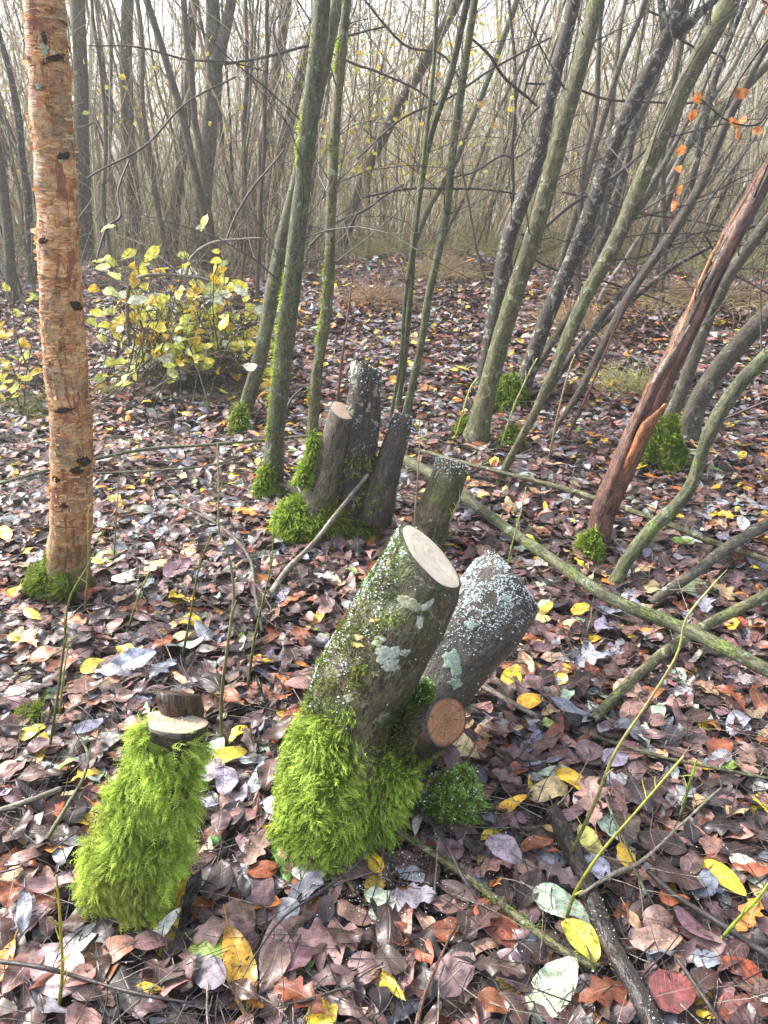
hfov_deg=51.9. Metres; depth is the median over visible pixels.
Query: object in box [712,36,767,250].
thicket sapling
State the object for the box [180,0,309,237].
thicket sapling
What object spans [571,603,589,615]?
fallen leaf
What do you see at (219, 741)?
fallen leaf
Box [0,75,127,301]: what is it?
thicket sapling
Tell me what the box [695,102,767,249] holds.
thicket sapling
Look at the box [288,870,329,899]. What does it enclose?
fallen leaf
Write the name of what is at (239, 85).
thicket sapling
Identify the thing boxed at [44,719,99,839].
fallen twig
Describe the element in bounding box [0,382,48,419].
grass tussock
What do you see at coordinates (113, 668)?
fallen leaf
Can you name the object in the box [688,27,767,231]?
thicket sapling
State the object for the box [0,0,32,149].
thicket sapling
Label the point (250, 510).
fallen leaf
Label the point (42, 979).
fallen leaf
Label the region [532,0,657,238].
thicket sapling
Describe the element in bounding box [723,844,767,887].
fallen leaf
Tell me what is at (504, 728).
fallen leaf
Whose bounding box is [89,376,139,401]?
grass tussock
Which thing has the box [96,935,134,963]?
fallen leaf
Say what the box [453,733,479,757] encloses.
fallen leaf
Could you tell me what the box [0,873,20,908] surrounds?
fallen leaf
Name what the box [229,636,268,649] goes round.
fallen leaf
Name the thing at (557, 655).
fallen leaf
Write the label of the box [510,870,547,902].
fallen leaf
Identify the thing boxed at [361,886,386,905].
fallen leaf
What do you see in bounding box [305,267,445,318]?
grass tussock
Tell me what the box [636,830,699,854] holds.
fallen leaf
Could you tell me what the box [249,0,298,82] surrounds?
bare branch
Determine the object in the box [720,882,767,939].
shoot
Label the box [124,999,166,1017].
fallen leaf
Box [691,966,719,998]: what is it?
fallen leaf
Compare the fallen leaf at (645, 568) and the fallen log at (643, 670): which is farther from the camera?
the fallen leaf at (645, 568)
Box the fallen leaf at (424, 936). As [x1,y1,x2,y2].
[402,930,442,958]
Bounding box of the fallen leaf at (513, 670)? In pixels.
[500,664,521,684]
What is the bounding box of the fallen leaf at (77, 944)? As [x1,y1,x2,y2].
[55,923,96,951]
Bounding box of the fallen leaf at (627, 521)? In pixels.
[614,517,637,523]
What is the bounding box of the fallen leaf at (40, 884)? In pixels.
[13,869,78,892]
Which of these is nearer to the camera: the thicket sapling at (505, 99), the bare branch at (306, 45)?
the bare branch at (306, 45)
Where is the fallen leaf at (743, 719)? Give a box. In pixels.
[726,710,750,737]
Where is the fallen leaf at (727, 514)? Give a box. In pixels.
[709,510,740,517]
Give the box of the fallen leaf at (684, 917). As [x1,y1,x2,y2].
[673,905,728,942]
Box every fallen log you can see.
[403,454,767,678]
[414,447,767,563]
[547,804,663,1023]
[587,587,767,724]
[646,517,767,608]
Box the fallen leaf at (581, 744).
[576,739,602,760]
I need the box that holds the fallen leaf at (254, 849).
[243,817,271,867]
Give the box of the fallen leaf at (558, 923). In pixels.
[554,915,578,933]
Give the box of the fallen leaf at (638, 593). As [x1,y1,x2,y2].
[622,587,651,597]
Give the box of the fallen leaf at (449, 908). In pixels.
[431,894,473,912]
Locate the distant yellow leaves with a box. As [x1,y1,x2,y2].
[5,11,765,186]
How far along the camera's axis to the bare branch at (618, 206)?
5.63 m
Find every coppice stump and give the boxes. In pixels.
[263,524,539,887]
[264,360,413,549]
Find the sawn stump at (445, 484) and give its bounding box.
[410,456,469,549]
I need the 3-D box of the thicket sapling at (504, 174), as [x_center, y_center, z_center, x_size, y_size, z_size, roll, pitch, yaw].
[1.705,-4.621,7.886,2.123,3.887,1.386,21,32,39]
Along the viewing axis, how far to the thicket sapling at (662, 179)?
6.05 m
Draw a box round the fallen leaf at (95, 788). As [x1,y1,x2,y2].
[91,774,116,792]
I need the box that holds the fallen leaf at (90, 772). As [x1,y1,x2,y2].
[65,767,99,782]
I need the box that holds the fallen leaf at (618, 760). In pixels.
[600,747,627,766]
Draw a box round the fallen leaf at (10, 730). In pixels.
[0,722,31,735]
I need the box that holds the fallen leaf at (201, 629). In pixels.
[194,619,214,640]
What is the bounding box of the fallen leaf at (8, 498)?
[1,488,19,507]
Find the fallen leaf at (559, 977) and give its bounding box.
[525,956,577,1020]
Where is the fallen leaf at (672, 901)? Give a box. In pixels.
[652,890,689,905]
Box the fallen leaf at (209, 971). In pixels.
[194,955,228,989]
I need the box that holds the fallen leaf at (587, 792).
[573,775,610,833]
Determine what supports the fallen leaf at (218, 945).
on the leaf litter at (530, 727)
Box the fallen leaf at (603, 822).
[597,813,637,841]
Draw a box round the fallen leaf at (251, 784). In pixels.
[247,761,264,799]
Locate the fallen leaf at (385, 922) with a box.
[376,891,403,948]
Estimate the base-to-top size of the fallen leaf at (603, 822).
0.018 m
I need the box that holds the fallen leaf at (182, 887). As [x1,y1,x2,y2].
[150,871,186,958]
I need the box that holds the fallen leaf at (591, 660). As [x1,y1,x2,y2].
[575,650,621,666]
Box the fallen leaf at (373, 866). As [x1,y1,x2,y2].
[362,852,383,874]
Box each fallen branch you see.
[0,433,308,484]
[96,443,242,478]
[178,504,277,631]
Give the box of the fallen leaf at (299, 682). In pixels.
[282,676,310,688]
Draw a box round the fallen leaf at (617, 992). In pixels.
[563,974,626,1010]
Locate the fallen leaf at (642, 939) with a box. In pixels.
[618,924,682,950]
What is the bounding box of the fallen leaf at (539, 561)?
[527,557,547,569]
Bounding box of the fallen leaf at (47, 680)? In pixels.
[17,667,62,695]
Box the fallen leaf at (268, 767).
[257,749,279,791]
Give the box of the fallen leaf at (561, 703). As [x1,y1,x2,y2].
[538,690,593,719]
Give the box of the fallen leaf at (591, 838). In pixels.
[576,816,603,854]
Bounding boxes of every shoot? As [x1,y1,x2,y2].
[47,874,74,1005]
[48,515,108,754]
[54,635,77,713]
[77,503,92,609]
[109,469,119,558]
[126,570,150,632]
[180,532,212,661]
[217,442,236,737]
[246,523,276,691]
[336,255,355,401]
[410,410,420,526]
[449,484,477,523]
[454,377,477,439]
[500,358,536,445]
[507,487,525,564]
[548,354,574,457]
[563,570,726,867]
[565,289,631,441]
[565,756,683,917]
[678,759,697,820]
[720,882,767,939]
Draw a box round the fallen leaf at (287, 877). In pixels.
[273,843,291,883]
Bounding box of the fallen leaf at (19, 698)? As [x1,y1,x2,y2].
[0,694,33,709]
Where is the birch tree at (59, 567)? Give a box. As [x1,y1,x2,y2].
[19,0,97,606]
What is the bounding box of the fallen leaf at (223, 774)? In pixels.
[215,759,237,796]
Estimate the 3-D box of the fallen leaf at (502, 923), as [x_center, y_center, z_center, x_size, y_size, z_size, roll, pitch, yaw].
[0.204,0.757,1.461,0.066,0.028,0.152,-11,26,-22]
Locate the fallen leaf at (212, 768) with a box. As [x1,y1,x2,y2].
[202,758,222,780]
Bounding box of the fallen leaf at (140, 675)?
[122,671,153,682]
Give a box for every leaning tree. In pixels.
[434,0,764,449]
[435,0,682,388]
[457,0,767,443]
[485,0,767,374]
[495,0,767,486]
[507,66,763,420]
[517,0,767,396]
[554,0,767,301]
[567,69,767,355]
[605,7,767,585]
[613,99,767,417]
[633,27,767,221]
[680,159,767,445]
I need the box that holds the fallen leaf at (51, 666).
[43,649,85,671]
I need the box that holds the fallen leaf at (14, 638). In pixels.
[1,634,35,640]
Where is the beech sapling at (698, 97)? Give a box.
[671,0,767,211]
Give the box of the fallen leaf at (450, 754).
[441,744,465,770]
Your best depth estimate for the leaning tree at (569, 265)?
4.23 m
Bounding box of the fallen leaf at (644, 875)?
[615,866,665,888]
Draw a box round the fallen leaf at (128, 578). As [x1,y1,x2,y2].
[118,568,135,582]
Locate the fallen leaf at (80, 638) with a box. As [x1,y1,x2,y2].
[68,627,93,642]
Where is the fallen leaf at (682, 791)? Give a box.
[666,783,703,806]
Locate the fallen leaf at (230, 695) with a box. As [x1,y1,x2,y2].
[206,688,240,700]
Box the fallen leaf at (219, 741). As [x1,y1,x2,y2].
[207,732,224,758]
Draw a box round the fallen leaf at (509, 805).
[498,794,526,811]
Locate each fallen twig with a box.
[0,834,74,873]
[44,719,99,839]
[235,826,379,992]
[266,987,371,1008]
[410,799,470,888]
[578,786,722,903]
[592,734,767,794]
[602,795,687,921]
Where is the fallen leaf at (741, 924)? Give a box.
[731,898,763,939]
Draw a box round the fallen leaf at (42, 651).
[26,646,55,662]
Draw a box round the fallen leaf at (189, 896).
[177,869,201,918]
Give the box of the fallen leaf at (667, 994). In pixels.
[649,968,695,1013]
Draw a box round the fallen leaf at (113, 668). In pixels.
[94,663,139,676]
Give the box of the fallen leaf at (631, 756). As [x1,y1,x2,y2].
[622,741,643,759]
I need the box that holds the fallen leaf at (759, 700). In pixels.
[749,678,767,717]
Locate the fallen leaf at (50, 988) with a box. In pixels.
[29,943,84,1000]
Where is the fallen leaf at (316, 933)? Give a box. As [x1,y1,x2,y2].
[291,917,357,970]
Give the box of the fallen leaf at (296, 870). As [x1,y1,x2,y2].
[283,863,324,879]
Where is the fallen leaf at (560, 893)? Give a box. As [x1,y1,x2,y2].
[520,880,590,924]
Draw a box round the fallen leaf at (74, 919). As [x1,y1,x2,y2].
[58,908,94,929]
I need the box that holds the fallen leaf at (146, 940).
[125,930,169,949]
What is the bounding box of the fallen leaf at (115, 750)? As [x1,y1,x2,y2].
[110,747,126,763]
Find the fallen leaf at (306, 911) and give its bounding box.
[298,901,314,924]
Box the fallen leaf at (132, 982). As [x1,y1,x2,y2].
[110,954,142,1014]
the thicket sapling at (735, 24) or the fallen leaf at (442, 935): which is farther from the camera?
the thicket sapling at (735, 24)
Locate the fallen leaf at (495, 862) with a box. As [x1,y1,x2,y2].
[473,856,514,877]
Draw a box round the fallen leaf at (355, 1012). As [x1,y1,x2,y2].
[314,988,374,1023]
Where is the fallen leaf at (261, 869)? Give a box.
[241,860,277,877]
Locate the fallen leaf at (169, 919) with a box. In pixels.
[140,908,180,957]
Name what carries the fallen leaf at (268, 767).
on the leaf litter at (530, 727)
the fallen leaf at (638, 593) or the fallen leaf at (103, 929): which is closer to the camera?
the fallen leaf at (103, 929)
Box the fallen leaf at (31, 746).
[19,736,63,751]
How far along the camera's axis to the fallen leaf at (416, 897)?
1.50 m
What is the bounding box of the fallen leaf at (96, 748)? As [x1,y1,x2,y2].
[84,732,102,768]
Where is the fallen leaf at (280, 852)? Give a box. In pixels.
[277,843,287,858]
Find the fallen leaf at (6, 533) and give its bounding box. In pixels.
[0,525,11,539]
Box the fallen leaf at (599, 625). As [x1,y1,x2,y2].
[594,615,612,629]
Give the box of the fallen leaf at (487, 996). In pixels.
[472,987,509,1013]
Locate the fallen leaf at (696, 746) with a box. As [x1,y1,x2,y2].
[681,740,712,757]
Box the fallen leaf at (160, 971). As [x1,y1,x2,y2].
[130,952,192,992]
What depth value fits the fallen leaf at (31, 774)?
1.76 m
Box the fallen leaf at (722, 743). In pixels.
[706,737,732,756]
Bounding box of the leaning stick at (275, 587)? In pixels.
[265,473,368,602]
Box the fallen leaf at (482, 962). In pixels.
[459,950,525,978]
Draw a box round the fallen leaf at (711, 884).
[695,862,717,899]
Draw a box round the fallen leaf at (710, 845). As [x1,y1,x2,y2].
[699,836,732,866]
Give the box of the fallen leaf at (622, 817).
[614,803,640,846]
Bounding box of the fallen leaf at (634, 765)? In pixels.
[624,757,647,781]
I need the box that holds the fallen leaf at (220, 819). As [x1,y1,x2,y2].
[211,804,230,831]
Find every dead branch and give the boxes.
[250,483,298,492]
[283,386,303,493]
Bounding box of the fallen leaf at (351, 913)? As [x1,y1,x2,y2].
[331,896,371,925]
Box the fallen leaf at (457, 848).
[436,832,463,861]
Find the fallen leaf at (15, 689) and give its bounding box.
[0,682,40,705]
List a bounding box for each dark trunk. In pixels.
[224,0,361,230]
[228,0,390,256]
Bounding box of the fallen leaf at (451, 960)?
[425,950,475,999]
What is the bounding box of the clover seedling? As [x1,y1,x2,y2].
[208,835,220,848]
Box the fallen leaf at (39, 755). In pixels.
[29,731,48,763]
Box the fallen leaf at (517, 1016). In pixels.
[494,980,528,1023]
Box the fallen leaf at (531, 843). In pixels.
[511,835,554,853]
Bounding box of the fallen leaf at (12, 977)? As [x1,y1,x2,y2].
[1,937,47,995]
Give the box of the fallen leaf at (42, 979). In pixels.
[25,950,73,991]
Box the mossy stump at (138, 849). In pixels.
[64,690,220,934]
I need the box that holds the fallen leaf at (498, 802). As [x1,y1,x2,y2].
[475,799,530,814]
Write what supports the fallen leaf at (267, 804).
on the leaf litter at (530, 727)
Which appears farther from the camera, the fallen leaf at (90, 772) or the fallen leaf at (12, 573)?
the fallen leaf at (12, 573)
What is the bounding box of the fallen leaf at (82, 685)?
[73,674,95,692]
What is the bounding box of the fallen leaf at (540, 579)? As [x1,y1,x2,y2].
[528,576,566,585]
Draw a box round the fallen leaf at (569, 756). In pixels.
[549,744,582,764]
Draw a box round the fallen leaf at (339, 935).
[327,928,364,942]
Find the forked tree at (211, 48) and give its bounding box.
[124,0,264,269]
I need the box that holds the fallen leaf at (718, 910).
[697,896,724,921]
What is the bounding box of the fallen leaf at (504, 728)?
[479,722,522,734]
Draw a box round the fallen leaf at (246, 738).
[237,719,256,752]
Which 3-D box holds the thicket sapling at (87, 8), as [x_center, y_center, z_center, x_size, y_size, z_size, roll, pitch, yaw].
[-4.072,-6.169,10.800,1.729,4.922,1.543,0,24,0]
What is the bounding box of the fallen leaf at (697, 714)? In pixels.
[683,708,714,720]
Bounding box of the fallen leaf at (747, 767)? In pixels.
[732,747,759,772]
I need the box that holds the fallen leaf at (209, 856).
[187,845,223,870]
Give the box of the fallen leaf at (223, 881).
[203,857,232,908]
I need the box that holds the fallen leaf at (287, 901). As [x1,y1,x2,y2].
[260,897,299,923]
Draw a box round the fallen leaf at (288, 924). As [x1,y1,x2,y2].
[280,915,304,938]
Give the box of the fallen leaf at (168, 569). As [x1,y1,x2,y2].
[163,558,191,579]
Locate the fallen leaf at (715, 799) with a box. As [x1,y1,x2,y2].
[693,788,738,805]
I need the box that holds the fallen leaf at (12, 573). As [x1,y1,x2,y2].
[2,571,23,576]
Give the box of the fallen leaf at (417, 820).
[412,813,421,836]
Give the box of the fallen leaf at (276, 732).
[261,710,296,739]
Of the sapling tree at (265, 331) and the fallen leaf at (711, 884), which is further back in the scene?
the sapling tree at (265, 331)
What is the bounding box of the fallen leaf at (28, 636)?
[10,626,38,647]
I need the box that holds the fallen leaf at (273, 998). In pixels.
[259,919,296,1016]
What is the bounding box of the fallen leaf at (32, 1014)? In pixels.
[20,983,46,1023]
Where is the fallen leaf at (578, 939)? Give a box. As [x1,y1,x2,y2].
[559,909,600,962]
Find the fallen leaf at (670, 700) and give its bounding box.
[663,695,693,707]
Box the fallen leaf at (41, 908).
[5,895,51,935]
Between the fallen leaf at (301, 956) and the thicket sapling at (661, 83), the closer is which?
the fallen leaf at (301, 956)
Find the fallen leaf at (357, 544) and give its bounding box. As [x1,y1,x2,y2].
[350,534,365,558]
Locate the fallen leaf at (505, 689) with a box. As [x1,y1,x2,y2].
[489,677,514,707]
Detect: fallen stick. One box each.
[0,786,61,812]
[0,959,194,1004]
[391,826,598,971]
[414,922,457,1023]
[481,685,536,716]
[483,683,507,697]
[646,868,767,959]
[676,958,722,1023]
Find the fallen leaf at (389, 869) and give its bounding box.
[379,843,395,887]
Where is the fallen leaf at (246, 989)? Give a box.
[225,978,263,1003]
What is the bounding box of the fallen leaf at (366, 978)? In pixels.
[347,951,379,985]
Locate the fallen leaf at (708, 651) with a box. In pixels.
[699,649,718,656]
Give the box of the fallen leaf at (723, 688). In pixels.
[712,684,745,711]
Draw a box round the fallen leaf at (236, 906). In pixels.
[218,899,263,922]
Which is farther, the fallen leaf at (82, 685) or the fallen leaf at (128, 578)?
the fallen leaf at (128, 578)
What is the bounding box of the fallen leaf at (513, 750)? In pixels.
[486,742,533,759]
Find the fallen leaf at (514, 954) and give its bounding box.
[485,945,528,992]
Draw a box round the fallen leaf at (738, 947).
[717,922,757,972]
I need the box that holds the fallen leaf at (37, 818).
[22,812,42,847]
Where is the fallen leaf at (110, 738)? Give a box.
[83,728,127,746]
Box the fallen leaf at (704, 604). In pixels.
[694,588,715,613]
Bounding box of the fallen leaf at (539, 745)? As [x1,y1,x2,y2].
[533,734,560,755]
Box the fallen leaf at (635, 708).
[619,696,645,717]
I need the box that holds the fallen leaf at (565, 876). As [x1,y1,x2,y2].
[537,860,577,888]
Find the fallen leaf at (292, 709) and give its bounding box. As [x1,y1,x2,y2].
[279,706,301,725]
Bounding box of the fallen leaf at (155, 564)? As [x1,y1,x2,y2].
[139,555,172,576]
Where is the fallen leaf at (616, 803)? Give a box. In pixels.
[604,792,627,812]
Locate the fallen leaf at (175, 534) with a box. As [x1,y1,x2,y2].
[169,527,204,540]
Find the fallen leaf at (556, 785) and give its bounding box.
[525,775,570,802]
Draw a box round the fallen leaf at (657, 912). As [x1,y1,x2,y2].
[640,904,672,928]
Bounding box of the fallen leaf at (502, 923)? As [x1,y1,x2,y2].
[470,889,519,948]
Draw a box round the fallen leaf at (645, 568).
[631,563,656,574]
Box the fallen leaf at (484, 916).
[454,902,500,947]
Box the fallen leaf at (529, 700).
[515,693,542,708]
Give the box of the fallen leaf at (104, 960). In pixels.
[85,950,110,982]
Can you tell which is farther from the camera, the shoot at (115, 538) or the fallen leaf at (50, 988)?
the shoot at (115, 538)
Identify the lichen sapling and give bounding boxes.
[206,0,659,421]
[255,0,622,415]
[296,0,604,407]
[399,0,554,254]
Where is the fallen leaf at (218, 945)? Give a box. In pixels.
[185,933,223,963]
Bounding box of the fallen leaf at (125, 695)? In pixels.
[90,688,147,702]
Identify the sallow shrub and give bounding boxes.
[0,282,43,418]
[83,201,327,409]
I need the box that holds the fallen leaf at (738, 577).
[725,569,745,592]
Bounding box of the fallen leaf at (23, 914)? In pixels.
[16,878,31,935]
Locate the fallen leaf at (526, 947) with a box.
[513,928,547,979]
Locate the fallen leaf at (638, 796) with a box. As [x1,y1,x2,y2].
[623,766,654,814]
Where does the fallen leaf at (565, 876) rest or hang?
on the fallen log at (640, 998)
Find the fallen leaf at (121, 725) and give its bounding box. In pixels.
[115,716,143,729]
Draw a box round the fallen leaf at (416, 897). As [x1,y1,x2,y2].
[358,882,435,911]
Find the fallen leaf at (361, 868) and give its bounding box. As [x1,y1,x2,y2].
[333,859,390,881]
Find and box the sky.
[0,0,767,174]
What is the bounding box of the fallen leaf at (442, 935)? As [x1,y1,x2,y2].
[431,916,459,941]
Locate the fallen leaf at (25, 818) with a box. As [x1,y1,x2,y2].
[2,802,32,844]
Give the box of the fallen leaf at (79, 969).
[64,963,101,986]
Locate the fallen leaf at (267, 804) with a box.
[259,796,276,813]
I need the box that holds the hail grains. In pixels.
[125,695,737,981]
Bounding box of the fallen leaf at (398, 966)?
[375,945,410,976]
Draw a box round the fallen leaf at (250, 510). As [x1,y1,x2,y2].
[233,507,259,515]
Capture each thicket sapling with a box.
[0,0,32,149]
[0,0,119,203]
[0,0,275,308]
[0,1,79,294]
[0,1,127,222]
[0,1,150,266]
[0,20,28,188]
[0,47,34,227]
[0,72,98,210]
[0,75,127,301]
[1,2,138,268]
[10,50,116,254]
[20,0,193,296]
[66,8,166,243]
[67,0,179,247]
[71,0,196,266]
[71,3,175,217]
[73,0,150,165]
[85,1,163,257]
[95,0,179,234]
[95,0,188,191]
[107,3,181,223]
[112,2,204,240]
[117,0,202,191]
[132,0,283,245]
[140,0,234,211]
[142,0,259,278]
[142,8,237,236]
[161,0,293,134]
[165,0,274,255]
[177,0,341,298]
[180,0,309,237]
[197,1,291,208]
[199,0,286,202]
[210,0,432,302]
[212,0,304,269]
[213,0,310,233]
[223,2,377,211]
[224,0,312,206]
[235,6,339,213]
[235,37,325,235]
[256,0,311,231]
[261,0,421,234]
[269,3,348,232]
[277,5,359,244]
[287,3,357,231]
[299,8,414,224]
[319,2,373,219]
[327,0,401,236]
[331,0,491,242]
[344,0,430,240]
[346,1,421,215]
[364,0,501,183]
[365,3,429,226]
[393,0,481,230]
[406,0,516,280]
[428,2,506,224]
[443,4,507,208]
[447,0,581,232]
[447,0,605,247]
[465,0,556,233]
[467,0,556,244]
[467,11,528,216]
[477,0,556,232]
[480,1,614,232]
[481,2,559,220]
[491,0,701,289]
[506,0,620,265]
[517,0,592,196]
[520,1,604,230]
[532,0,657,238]
[534,0,752,275]
[542,0,663,194]
[550,1,657,294]
[555,0,765,251]
[560,1,651,204]
[563,1,767,303]
[566,0,658,227]
[569,1,662,200]
[577,17,658,220]
[583,2,740,260]
[585,2,767,281]
[588,0,766,293]
[607,3,710,171]
[611,42,689,230]
[612,3,716,265]
[614,1,725,217]
[617,1,704,159]
[628,1,754,202]
[632,7,723,272]
[636,0,757,225]
[661,48,767,237]
[669,1,762,225]
[675,4,767,239]
[681,5,761,144]
[682,14,764,176]
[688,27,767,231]
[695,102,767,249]
[705,3,763,221]
[706,154,767,244]
[709,2,763,229]
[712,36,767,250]
[713,6,765,198]
[718,67,767,234]
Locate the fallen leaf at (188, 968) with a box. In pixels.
[178,944,195,979]
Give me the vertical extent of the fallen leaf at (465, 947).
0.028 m
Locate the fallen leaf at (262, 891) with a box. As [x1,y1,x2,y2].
[252,876,273,914]
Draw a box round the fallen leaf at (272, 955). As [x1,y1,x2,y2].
[259,929,290,993]
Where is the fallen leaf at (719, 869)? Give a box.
[693,852,745,895]
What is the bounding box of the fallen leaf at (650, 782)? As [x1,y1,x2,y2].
[644,775,668,795]
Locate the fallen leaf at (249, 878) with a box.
[232,854,255,895]
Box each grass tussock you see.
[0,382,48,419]
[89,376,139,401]
[166,373,264,406]
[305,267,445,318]
[317,223,489,260]
[384,237,493,286]
[432,214,594,270]
[516,284,651,351]
[542,218,711,268]
[571,350,693,405]
[573,261,742,322]
[631,199,767,279]
[656,257,767,324]
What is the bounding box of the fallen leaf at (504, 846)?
[484,829,521,864]
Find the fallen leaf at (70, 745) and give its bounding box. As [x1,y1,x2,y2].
[64,736,84,755]
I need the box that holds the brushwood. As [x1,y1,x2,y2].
[0,62,767,288]
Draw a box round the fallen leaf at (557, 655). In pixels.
[532,651,568,661]
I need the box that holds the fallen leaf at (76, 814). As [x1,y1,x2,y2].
[62,791,86,829]
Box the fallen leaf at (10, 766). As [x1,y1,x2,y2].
[0,757,28,780]
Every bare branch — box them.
[87,43,259,178]
[89,26,304,98]
[95,128,174,260]
[194,99,284,238]
[223,8,384,112]
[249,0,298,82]
[308,184,413,246]
[333,40,435,132]
[357,15,549,158]
[363,177,536,213]
[364,0,458,103]
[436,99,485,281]
[452,38,536,106]
[454,99,532,177]
[521,104,653,235]
[522,2,624,123]
[526,71,707,129]
[526,253,694,338]
[562,186,723,276]
[614,214,762,284]
[648,0,742,128]
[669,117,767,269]
[686,235,767,323]
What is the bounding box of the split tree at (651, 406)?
[588,0,767,545]
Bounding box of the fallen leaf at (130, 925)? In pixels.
[116,922,133,930]
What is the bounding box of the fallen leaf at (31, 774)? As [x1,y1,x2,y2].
[3,767,63,781]
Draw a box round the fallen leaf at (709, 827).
[702,817,767,836]
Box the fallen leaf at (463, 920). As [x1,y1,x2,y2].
[456,902,474,934]
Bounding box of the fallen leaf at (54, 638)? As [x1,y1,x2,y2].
[37,633,72,645]
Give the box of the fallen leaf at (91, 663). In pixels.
[75,658,105,673]
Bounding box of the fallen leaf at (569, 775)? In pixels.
[549,764,582,790]
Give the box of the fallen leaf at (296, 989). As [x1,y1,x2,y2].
[273,975,336,1017]
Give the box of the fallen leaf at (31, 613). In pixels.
[19,605,40,619]
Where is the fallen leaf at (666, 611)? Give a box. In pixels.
[657,608,677,615]
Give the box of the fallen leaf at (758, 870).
[731,862,767,876]
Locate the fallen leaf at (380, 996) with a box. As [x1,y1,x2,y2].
[369,982,389,1011]
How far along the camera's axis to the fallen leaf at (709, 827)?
1.65 m
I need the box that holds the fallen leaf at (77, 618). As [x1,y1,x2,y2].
[56,612,86,624]
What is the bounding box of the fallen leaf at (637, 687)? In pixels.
[606,676,645,696]
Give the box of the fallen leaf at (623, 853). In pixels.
[617,834,635,875]
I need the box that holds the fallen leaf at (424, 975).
[417,950,436,999]
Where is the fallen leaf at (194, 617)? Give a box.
[177,613,201,624]
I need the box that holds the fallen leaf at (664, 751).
[651,747,694,757]
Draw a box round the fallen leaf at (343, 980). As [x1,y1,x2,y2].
[333,963,356,1004]
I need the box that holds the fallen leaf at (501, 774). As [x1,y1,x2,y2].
[483,766,521,784]
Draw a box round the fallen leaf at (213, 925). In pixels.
[188,908,255,946]
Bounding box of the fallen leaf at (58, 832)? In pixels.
[26,820,87,843]
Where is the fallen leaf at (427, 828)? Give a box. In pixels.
[410,822,448,839]
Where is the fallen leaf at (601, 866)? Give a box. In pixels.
[582,848,610,881]
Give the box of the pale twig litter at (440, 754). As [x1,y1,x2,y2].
[0,370,767,1023]
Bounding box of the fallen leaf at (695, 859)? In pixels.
[680,852,702,873]
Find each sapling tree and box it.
[0,0,107,283]
[0,1,102,303]
[9,0,140,265]
[69,0,196,253]
[95,0,553,498]
[104,0,437,418]
[157,0,242,256]
[202,0,535,440]
[335,0,500,257]
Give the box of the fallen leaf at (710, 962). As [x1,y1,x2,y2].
[689,948,719,968]
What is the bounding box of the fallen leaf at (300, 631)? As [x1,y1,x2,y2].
[288,626,312,645]
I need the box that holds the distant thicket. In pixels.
[0,0,767,268]
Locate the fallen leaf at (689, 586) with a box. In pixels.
[679,578,705,594]
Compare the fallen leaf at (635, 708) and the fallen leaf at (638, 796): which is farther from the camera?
the fallen leaf at (635, 708)
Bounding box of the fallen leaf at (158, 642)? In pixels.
[152,635,176,648]
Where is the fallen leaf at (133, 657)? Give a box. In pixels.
[101,647,156,677]
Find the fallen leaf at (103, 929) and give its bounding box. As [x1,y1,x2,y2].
[91,914,117,949]
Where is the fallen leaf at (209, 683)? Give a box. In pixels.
[195,676,224,691]
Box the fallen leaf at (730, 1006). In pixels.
[709,992,767,1023]
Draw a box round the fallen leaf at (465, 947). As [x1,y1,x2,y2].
[446,942,478,961]
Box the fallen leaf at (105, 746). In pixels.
[89,740,108,750]
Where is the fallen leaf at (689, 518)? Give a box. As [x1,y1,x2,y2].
[678,513,696,528]
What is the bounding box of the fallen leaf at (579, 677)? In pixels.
[564,666,595,688]
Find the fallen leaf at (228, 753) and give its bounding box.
[206,746,246,763]
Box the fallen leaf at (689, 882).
[647,860,707,889]
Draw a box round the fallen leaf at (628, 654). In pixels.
[619,641,638,659]
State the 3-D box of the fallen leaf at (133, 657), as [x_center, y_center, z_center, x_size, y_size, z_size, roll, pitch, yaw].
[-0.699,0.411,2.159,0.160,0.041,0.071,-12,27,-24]
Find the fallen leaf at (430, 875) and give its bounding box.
[422,848,440,908]
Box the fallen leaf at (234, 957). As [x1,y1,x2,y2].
[222,904,256,1013]
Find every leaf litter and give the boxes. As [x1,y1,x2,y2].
[0,231,767,1023]
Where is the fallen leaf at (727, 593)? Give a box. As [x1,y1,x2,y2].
[703,574,736,599]
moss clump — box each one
[5,696,52,724]
[223,399,256,435]
[249,463,282,502]
[413,760,493,836]
[450,414,469,437]
[493,370,536,412]
[494,421,526,451]
[568,525,608,566]
[639,412,691,476]
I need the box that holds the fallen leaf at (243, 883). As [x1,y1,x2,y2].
[228,875,250,896]
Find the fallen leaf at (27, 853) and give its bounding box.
[2,847,45,865]
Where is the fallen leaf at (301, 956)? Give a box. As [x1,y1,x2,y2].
[280,936,311,972]
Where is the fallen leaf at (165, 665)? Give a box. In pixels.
[143,658,176,683]
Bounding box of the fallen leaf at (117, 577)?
[111,572,138,582]
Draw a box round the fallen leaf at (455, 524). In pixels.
[449,521,475,530]
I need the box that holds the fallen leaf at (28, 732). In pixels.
[16,724,45,740]
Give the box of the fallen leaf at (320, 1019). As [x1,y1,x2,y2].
[306,997,337,1023]
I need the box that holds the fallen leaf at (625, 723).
[605,717,646,748]
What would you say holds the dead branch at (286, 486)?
on the leaf litter at (530, 727)
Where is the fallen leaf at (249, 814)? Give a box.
[229,807,259,822]
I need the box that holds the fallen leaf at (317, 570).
[308,567,324,583]
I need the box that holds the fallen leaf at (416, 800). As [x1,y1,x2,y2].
[409,792,422,806]

